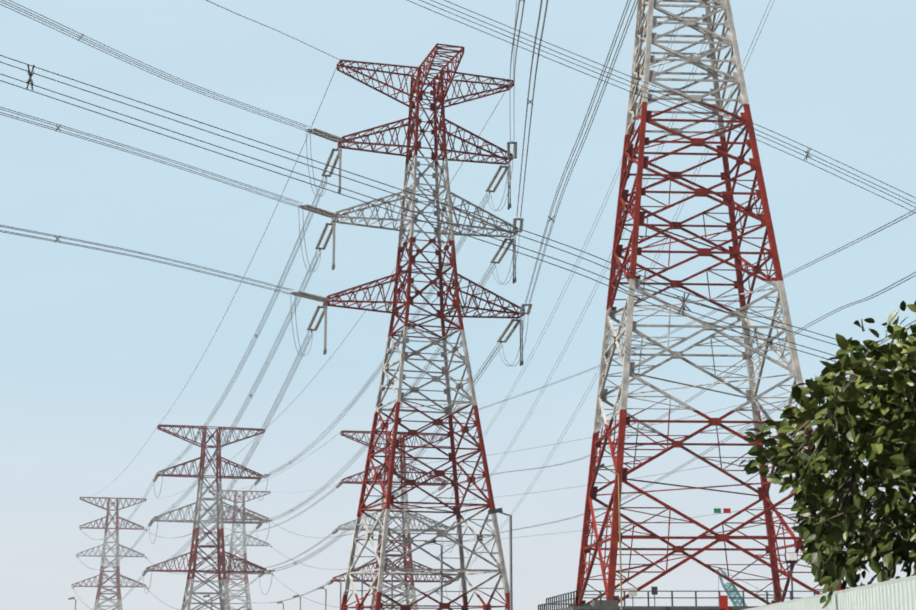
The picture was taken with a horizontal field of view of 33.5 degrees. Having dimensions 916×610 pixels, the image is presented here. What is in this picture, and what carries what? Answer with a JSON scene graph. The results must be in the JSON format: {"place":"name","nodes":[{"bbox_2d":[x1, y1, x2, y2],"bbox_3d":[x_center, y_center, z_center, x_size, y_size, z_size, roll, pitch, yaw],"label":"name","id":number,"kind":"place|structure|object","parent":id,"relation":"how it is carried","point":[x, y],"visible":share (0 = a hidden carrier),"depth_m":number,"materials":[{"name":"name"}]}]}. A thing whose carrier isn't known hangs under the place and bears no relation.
{"place":"outdoors","nodes":[
{"label":"outdoors","id":0,"kind":"place"},
{"bbox_2d":[0,0,915,609],"bbox_3d":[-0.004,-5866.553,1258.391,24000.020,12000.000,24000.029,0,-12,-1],"label":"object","id":1,"kind":"object","parent":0,"point":[102,354],"visible":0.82,"depth_m":11741.32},
{"bbox_2d":[538,591,830,609],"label":"platform railing","id":2,"kind":"object","parent":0,"point":[600,597],"visible":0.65,"depth_m":113.12,"materials":[{"name":"grey metal"}]},
{"bbox_2d":[717,568,774,605],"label":"crawler crane","id":3,"kind":"object","parent":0,"point":[730,594],"visible":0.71,"depth_m":296.18,"materials":[{"name":"teal metal"}]},
{"bbox_2d":[784,552,797,599],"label":"platform floodlight","id":4,"kind":"object","parent":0,"point":[791,557],"visible":0.88,"depth_m":114.94,"materials":[{"name":"grey metal"}]},
{"label":"ground","id":5,"kind":"structure","parent":0,"visible":0},
{"bbox_2d":[71,497,146,609],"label":"pylon","id":6,"kind":"object","parent":5,"relation":"on","point":[117,574],"visible":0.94,"depth_m":437.26,"materials":[{"name":"metal"}]},
{"bbox_2d":[71,128,531,588],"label":"insulator strings","id":7,"kind":"object","parent":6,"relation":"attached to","point":[330,137],"visible":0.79,"depth_m":155.94,"materials":[{"name":"grey"}]},
{"bbox_2d":[0,0,915,609],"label":"conductors","id":8,"kind":"object","parent":6,"relation":"on","point":[322,186],"visible":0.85,"depth_m":169.11,"materials":[{"name":"grey"}]},
{"bbox_2d":[146,424,266,609],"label":"pylon","id":9,"kind":"object","parent":5,"relation":"on","point":[220,561],"visible":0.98,"depth_m":267.14,"materials":[{"name":"metal"}]},
{"bbox_2d":[204,490,271,609],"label":"pylon","id":10,"kind":"object","parent":5,"relation":"on","point":[231,544],"visible":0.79,"depth_m":468.33,"materials":[{"name":"metal"}]},
{"bbox_2d":[320,587,326,609],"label":"street lamp","id":11,"kind":"object","parent":5,"relation":"on","point":[325,595],"visible":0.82,"depth_m":301.96,"materials":[{"name":"grey metal"}]},
{"bbox_2d":[331,579,341,608],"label":"street lamp","id":12,"kind":"object","parent":5,"relation":"on","point":[340,591],"visible":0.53,"depth_m":257.10,"materials":[{"name":"grey metal"}]},
{"bbox_2d":[355,570,362,600],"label":"street lamp","id":13,"kind":"object","parent":5,"relation":"on","point":[361,586],"visible":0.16,"depth_m":219.97,"materials":[{"name":"grey metal"}]},
{"bbox_2d":[385,558,392,609],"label":"street lamp","id":14,"kind":"object","parent":5,"relation":"on","point":[386,559],"visible":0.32,"depth_m":183.79,"materials":[{"name":"grey metal"}]},
{"bbox_2d":[332,430,453,609],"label":"pylon","id":15,"kind":"object","parent":5,"relation":"on","point":[408,545],"visible":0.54,"depth_m":260.01,"materials":[{"name":"metal"}]},
{"bbox_2d":[323,43,524,609],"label":"pylon","id":16,"kind":"object","parent":5,"relation":"on","point":[439,97],"visible":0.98,"depth_m":153.27,"materials":[{"name":"metal"}]},
{"bbox_2d":[424,539,442,609],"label":"street lamp","id":17,"kind":"object","parent":5,"relation":"on","point":[434,541],"visible":0.82,"depth_m":145.91,"materials":[{"name":"grey metal"}]},
{"bbox_2d":[488,508,512,609],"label":"street lamp","id":18,"kind":"object","parent":5,"relation":"on","point":[497,510],"visible":1,"depth_m":107.90,"materials":[{"name":"grey metal"}]},
{"bbox_2d":[594,463,622,609],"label":"platform lamp post","id":19,"kind":"object","parent":5,"relation":"on","point":[600,466],"visible":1,"depth_m":112.35,"materials":[{"name":"beige metal"}]},
{"bbox_2d":[555,600,758,609],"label":"pylon platform","id":20,"kind":"structure","parent":5,"relation":"on","point":[607,605],"depth_m":112.73,"materials":[{"name":"concrete"}]},
{"bbox_2d":[628,508,731,609],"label":"platform signs","id":21,"kind":"object","parent":20,"relation":"on","point":[723,601],"visible":0.92,"depth_m":113.55,"materials":[{"name":"white"}]},
{"bbox_2d":[575,0,841,605],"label":"pylon","id":22,"kind":"object","parent":20,"relation":"on","point":[630,152],"visible":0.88,"depth_m":130.69,"materials":[{"name":"metal"}]},
{"bbox_2d":[26,0,811,581],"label":"line hardware","id":23,"kind":"object","parent":22,"relation":"attached to","point":[682,300],"visible":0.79,"depth_m":150.72,"materials":[{"name":"grey"}]},
{"bbox_2d":[0,0,915,369],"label":"dark conductors","id":24,"kind":"object","parent":23,"relation":"on","point":[476,214],"visible":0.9,"depth_m":50.82,"materials":[{"name":"grey"}]},
{"bbox_2d":[739,301,915,608],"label":"tree","id":25,"kind":"object","parent":5,"relation":"on","point":[884,444],"depth_m":21.57,"materials":[{"name":"green plant"}]},
{"bbox_2d":[744,575,915,609],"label":"site fence","id":26,"kind":"object","parent":5,"relation":"on","point":[898,594],"visible":0.98,"depth_m":18.23,"materials":[{"name":"white metal"}]}
]}

